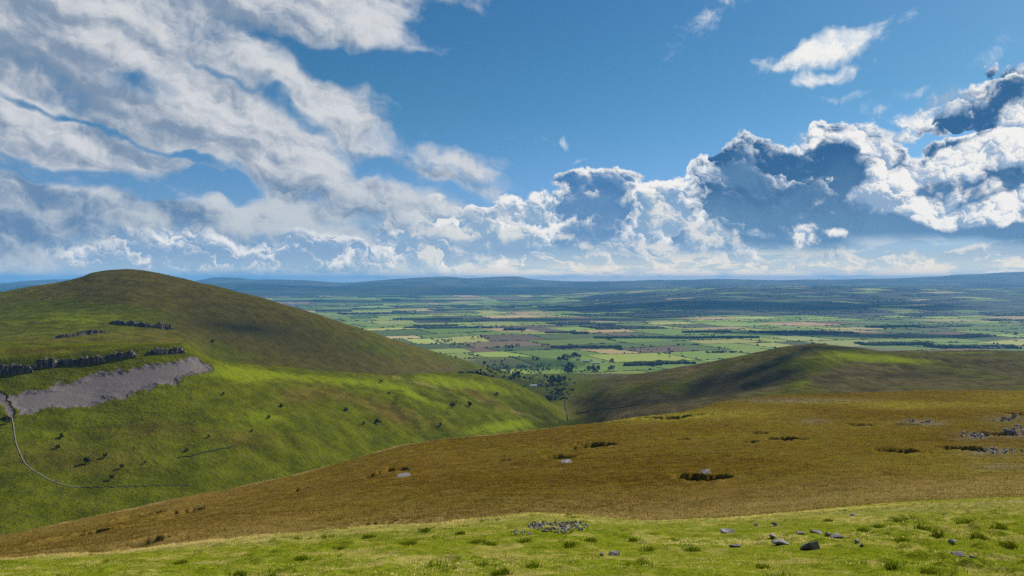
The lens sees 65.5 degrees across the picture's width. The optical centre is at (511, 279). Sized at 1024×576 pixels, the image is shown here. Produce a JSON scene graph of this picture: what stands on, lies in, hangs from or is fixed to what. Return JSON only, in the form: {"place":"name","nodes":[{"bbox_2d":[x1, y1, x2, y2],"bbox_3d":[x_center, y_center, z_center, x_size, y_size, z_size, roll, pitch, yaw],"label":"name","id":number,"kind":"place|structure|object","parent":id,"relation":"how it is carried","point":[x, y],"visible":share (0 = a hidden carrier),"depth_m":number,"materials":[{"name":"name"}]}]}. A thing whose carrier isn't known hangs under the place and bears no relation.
{"place":"outdoors","nodes":[
{"label":"outdoors","id":0,"kind":"place"},
{"bbox_2d":[0,342,575,534],"bbox_3d":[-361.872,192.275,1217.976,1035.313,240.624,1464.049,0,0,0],"label":"valley slope","id":1,"kind":"structure","parent":0,"point":[158,414],"depth_m":845.82,"materials":[{"name":"green plant"}]},
{"bbox_2d":[0,415,11,423],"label":"hawthorn bush","id":2,"kind":"object","parent":1,"relation":"on","point":[4,418],"visible":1,"depth_m":741.58,"materials":[{"name":"green plant"}]},
{"bbox_2d":[0,362,33,374],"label":"crag","id":3,"kind":"structure","parent":1,"relation":"on","point":[13,368],"depth_m":847.58,"materials":[{"name":"grey stone"}]},
{"bbox_2d":[32,357,57,368],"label":"crag","id":4,"kind":"structure","parent":1,"relation":"on","point":[46,363],"depth_m":861.87,"materials":[{"name":"grey stone"}]},
{"bbox_2d":[12,418,80,487],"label":"drystone wall","id":5,"kind":"structure","parent":1,"relation":"on","point":[32,469],"depth_m":678.94,"materials":[{"name":"stone"}]},
{"bbox_2d":[57,358,78,365],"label":"crag","id":6,"kind":"structure","parent":1,"relation":"on","point":[73,362],"depth_m":872.72,"materials":[{"name":"grey stone"}]},
{"bbox_2d":[83,457,90,462],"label":"hawthorn bush","id":7,"kind":"object","parent":1,"relation":"on","point":[85,459],"visible":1,"depth_m":704.93,"materials":[{"name":"green plant"}]},
{"bbox_2d":[77,355,105,364],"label":"crag","id":8,"kind":"structure","parent":1,"relation":"on","point":[96,359],"depth_m":882.53,"materials":[{"name":"grey stone"}]},
{"bbox_2d":[104,350,136,359],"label":"crag","id":9,"kind":"structure","parent":1,"relation":"on","point":[128,354],"depth_m":897.76,"materials":[{"name":"grey stone"}]},
{"bbox_2d":[81,484,188,487],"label":"drystone wall","id":10,"kind":"structure","parent":1,"relation":"on","point":[135,486],"depth_m":679.38,"materials":[{"name":"stone"}]},
{"bbox_2d":[146,347,185,354],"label":"crag","id":11,"kind":"structure","parent":1,"relation":"on","point":[158,351],"depth_m":925.25,"materials":[{"name":"grey stone"}]},
{"bbox_2d":[177,446,232,457],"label":"rushy bank","id":12,"kind":"structure","parent":1,"relation":"on","point":[206,452],"depth_m":763.33,"materials":[{"name":"green plant"}]},
{"bbox_2d":[0,269,575,406],"bbox_3d":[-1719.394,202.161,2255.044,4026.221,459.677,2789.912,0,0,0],"label":"hill","id":13,"kind":"structure","parent":0,"point":[197,316],"depth_m":1861.93,"materials":[{"name":"green plant"}]},
{"bbox_2d":[52,329,104,338],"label":"crag","id":14,"kind":"structure","parent":13,"relation":"on","point":[91,331],"depth_m":1340.78,"materials":[{"name":"grey stone"}]},
{"bbox_2d":[108,320,154,327],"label":"crag","id":15,"kind":"structure","parent":13,"relation":"on","point":[131,323],"depth_m":1475.24,"materials":[{"name":"grey stone"}]},
{"bbox_2d":[153,321,173,329],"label":"crag","id":16,"kind":"structure","parent":13,"relation":"on","point":[160,325],"depth_m":1501.25,"materials":[{"name":"grey stone"}]},
{"bbox_2d":[459,364,619,399],"bbox_3d":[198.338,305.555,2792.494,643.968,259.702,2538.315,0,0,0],"label":"scrub","id":17,"kind":"object","parent":13,"relation":"on","point":[480,372],"visible":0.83,"depth_m":2557.04,"materials":[{"name":"green plant"}]},
{"bbox_2d":[0,390,1023,558],"bbox_3d":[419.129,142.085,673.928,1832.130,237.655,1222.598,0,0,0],"label":"moor","id":18,"kind":"structure","parent":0,"point":[700,480],"depth_m":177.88,"materials":[{"name":"brown plant"}]},
{"bbox_2d":[396,472,409,476],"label":"rock","id":19,"kind":"object","parent":18,"relation":"on","point":[405,474],"visible":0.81,"depth_m":193.09,"materials":[{"name":"stone"}]},
{"bbox_2d":[561,459,571,462],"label":"rock","id":20,"kind":"object","parent":18,"relation":"on","point":[566,461],"visible":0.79,"depth_m":207.59,"materials":[{"name":"stone"}]},
{"bbox_2d":[701,469,710,473],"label":"rock","id":21,"kind":"object","parent":18,"relation":"on","point":[704,471],"visible":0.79,"depth_m":159.17,"materials":[{"name":"stone"}]},
{"bbox_2d":[0,495,1023,575],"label":"ground","id":22,"kind":"structure","parent":0,"point":[970,564],"depth_m":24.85,"materials":[{"name":"green plant"}]},
{"bbox_2d":[171,516,1023,575],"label":"tussocks","id":23,"kind":"object","parent":22,"relation":"on","point":[890,565],"visible":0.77,"depth_m":25.92,"materials":[{"name":"green plant"}]},
{"bbox_2d":[609,551,619,555],"bbox_3d":[2.914,7.859,22.831,0.292,0.242,0.384,14,9,38],"label":"rock","id":24,"kind":"object","parent":22,"relation":"on","point":[614,553],"visible":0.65,"depth_m":22.74,"materials":[{"name":"stone"}]},
{"bbox_2d":[720,529,734,532],"bbox_3d":[8.849,10.367,32.700,0.577,0.166,0.350,0,15,-6],"label":"rock","id":25,"kind":"object","parent":22,"relation":"on","point":[727,530],"visible":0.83,"depth_m":32.65,"materials":[{"name":"stone"}]},
{"bbox_2d":[728,544,740,546],"bbox_3d":[6.938,8.297,24.763,0.357,0.139,0.291,0,-19,-24],"label":"rock","id":26,"kind":"object","parent":22,"relation":"on","point":[734,545],"visible":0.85,"depth_m":24.69,"materials":[{"name":"stone"}]},
{"bbox_2d":[771,539,789,544],"bbox_3d":[8.470,8.352,25.214,0.528,0.203,0.442,6,-3,-6],"label":"rock","id":27,"kind":"object","parent":22,"relation":"on","point":[780,542],"visible":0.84,"depth_m":25.07,"materials":[{"name":"stone"}]},
{"bbox_2d":[800,541,820,549],"bbox_3d":[9.141,8.194,24.464,0.673,0.406,0.511,7,-9,-17],"label":"rock","id":28,"kind":"object","parent":22,"relation":"on","point":[813,545],"visible":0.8,"depth_m":24.25,"materials":[{"name":"stone"}]},
{"bbox_2d":[810,530,822,533],"bbox_3d":[11.972,9.956,31.322,0.452,0.201,0.368,0,-11,-5],"label":"rock","id":29,"kind":"object","parent":22,"relation":"on","point":[816,531],"visible":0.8,"depth_m":31.24,"materials":[{"name":"stone"}]},
{"bbox_2d":[830,533,843,538],"bbox_3d":[11.630,9.245,28.559,0.470,0.181,0.393,-6,-1,-11],"label":"rock","id":30,"kind":"object","parent":22,"relation":"on","point":[835,535],"visible":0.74,"depth_m":28.47,"materials":[{"name":"stone"}]},
{"bbox_2d":[950,551,964,556],"bbox_3d":[11.928,7.369,21.304,0.345,0.099,0.209,0,24,-11],"label":"rock","id":31,"kind":"object","parent":22,"relation":"on","point":[959,553],"visible":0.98,"depth_m":21.29,"materials":[{"name":"stone"}]},
{"bbox_2d":[0,272,1023,288],"bbox_3d":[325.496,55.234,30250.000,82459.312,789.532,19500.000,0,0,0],"label":"hills","id":32,"kind":"structure","parent":0,"point":[962,279],"depth_m":25043.48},
{"bbox_2d":[0,283,1023,295],"bbox_3d":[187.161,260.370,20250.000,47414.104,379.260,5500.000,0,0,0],"label":"hills","id":33,"kind":"structure","parent":0,"point":[267,289],"depth_m":19613.39,"materials":[{"name":"green plant"}]},
{"bbox_2d":[0,0,1023,282],"label":"sky","id":34,"kind":"structure","parent":0,"point":[339,141],"materials":[{"name":"blue"}]},
{"bbox_2d":[258,285,1023,373],"bbox_3d":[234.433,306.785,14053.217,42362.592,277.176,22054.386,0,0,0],"label":"fields","id":35,"kind":"structure","parent":0,"point":[529,344],"depth_m":7557.95,"materials":[{"name":"green plant"}]},
{"bbox_2d":[392,317,462,319],"bbox_3d":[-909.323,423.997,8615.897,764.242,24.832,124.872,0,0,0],"label":"plantation","id":36,"kind":"object","parent":35,"relation":"on","point":[436,318],"visible":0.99,"depth_m":8581.71,"materials":[{"name":"green plant"}]},
{"bbox_2d":[404,326,492,327],"bbox_3d":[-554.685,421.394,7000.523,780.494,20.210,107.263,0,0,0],"label":"tree belt","id":37,"kind":"object","parent":35,"relation":"on","point":[444,327],"visible":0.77,"depth_m":6989.66,"materials":[{"name":"green plant"}]},
{"bbox_2d":[503,328,525,330],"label":"tree belt","id":38,"kind":"object","parent":35,"relation":"on","point":[507,329],"visible":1,"depth_m":6645.91,"materials":[{"name":"green plant"}]},
{"bbox_2d":[545,331,573,332],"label":"plantation","id":39,"kind":"object","parent":35,"relation":"on","point":[559,332],"visible":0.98,"depth_m":6332.90,"materials":[{"name":"green plant"}]},
{"bbox_2d":[572,331,588,333],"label":"plantation","id":40,"kind":"object","parent":35,"relation":"on","point":[580,332],"visible":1,"depth_m":6220.20,"materials":[{"name":"green plant"}]},
{"bbox_2d":[551,345,621,347],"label":"plantation","id":41,"kind":"object","parent":35,"relation":"on","point":[591,346],"visible":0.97,"depth_m":5081.26,"materials":[{"name":"green plant"}]},
{"bbox_2d":[594,336,665,337],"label":"tree belt","id":42,"kind":"object","parent":35,"relation":"on","point":[629,337],"visible":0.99,"depth_m":5843.39,"materials":[{"name":"green plant"}]},
{"bbox_2d":[623,362,662,365],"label":"tree belt","id":43,"kind":"object","parent":35,"relation":"on","point":[637,364],"visible":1,"depth_m":4005.18,"materials":[{"name":"green plant"}]},
{"bbox_2d":[273,285,1023,373],"bbox_3d":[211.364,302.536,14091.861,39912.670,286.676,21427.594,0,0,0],"label":"hedgerows","id":44,"kind":"object","parent":35,"relation":"on","point":[919,323],"visible":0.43,"depth_m":8411.69,"materials":[{"name":"green plant"}]},
{"bbox_2d":[632,360,696,363],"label":"tree belt","id":45,"kind":"object","parent":35,"relation":"on","point":[677,362],"visible":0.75,"depth_m":4080.45,"materials":[{"name":"green plant"}]},
{"bbox_2d":[681,330,731,332],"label":"plantation","id":46,"kind":"object","parent":35,"relation":"on","point":[708,331],"visible":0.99,"depth_m":6448.65,"materials":[{"name":"green plant"}]},
{"bbox_2d":[658,335,759,338],"bbox_3d":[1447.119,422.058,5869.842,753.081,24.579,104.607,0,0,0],"label":"plantation","id":47,"kind":"object","parent":35,"relation":"on","point":[698,337],"visible":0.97,"depth_m":5846.13,"materials":[{"name":"green plant"}]},
{"bbox_2d":[706,350,742,352],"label":"tree belt","id":48,"kind":"object","parent":35,"relation":"on","point":[723,351],"visible":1,"depth_m":4705.11,"materials":[{"name":"green plant"}]},
{"bbox_2d":[748,329,858,333],"bbox_3d":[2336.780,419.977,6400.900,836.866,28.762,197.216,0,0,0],"label":"plantation","id":49,"kind":"object","parent":35,"relation":"on","point":[789,331],"visible":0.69,"depth_m":6362.43,"materials":[{"name":"green plant"}]},
{"bbox_2d":[854,341,932,345],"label":"tree belt","id":50,"kind":"object","parent":35,"relation":"on","point":[890,343],"visible":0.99,"depth_m":5256.38,"materials":[{"name":"green plant"}]},
{"bbox_2d":[864,325,923,327],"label":"plantation","id":51,"kind":"object","parent":35,"relation":"on","point":[888,326],"visible":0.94,"depth_m":7296.70,"materials":[{"name":"green plant"}]},
{"bbox_2d":[924,344,1021,348],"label":"tree belt","id":52,"kind":"object","parent":35,"relation":"on","point":[969,346],"visible":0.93,"depth_m":5025.39,"materials":[{"name":"green plant"}]},
{"bbox_2d":[381,288,1022,356],"bbox_3d":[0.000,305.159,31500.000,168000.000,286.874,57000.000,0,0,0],"label":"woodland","id":53,"kind":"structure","parent":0,"point":[757,291],"depth_m":14708.47,"materials":[{"name":"green plant"}]},
{"bbox_2d":[292,285,1023,348],"bbox_3d":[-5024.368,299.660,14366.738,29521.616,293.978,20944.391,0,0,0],"label":"woodland","id":54,"kind":"object","parent":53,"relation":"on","point":[721,304],"visible":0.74,"depth_m":11404.55,"materials":[{"name":"green plant"}]},
{"bbox_2d":[331,309,1023,358],"bbox_3d":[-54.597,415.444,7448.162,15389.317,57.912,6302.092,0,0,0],"label":"hedgerow trees","id":55,"kind":"object","parent":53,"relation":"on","point":[672,328],"visible":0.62,"depth_m":6518.89,"materials":[{"name":"green plant"}]},
{"bbox_2d":[576,343,1023,424],"bbox_3d":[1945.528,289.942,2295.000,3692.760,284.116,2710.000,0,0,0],"label":"hill","id":56,"kind":"structure","parent":0,"point":[814,368],"depth_m":1564.51,"materials":[{"name":"green plant"}]},
{"bbox_2d":[576,388,672,413],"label":"drystone wall","id":57,"kind":"structure","parent":56,"relation":"on","point":[627,406],"depth_m":1451.32,"materials":[{"name":"stone"}]}
]}

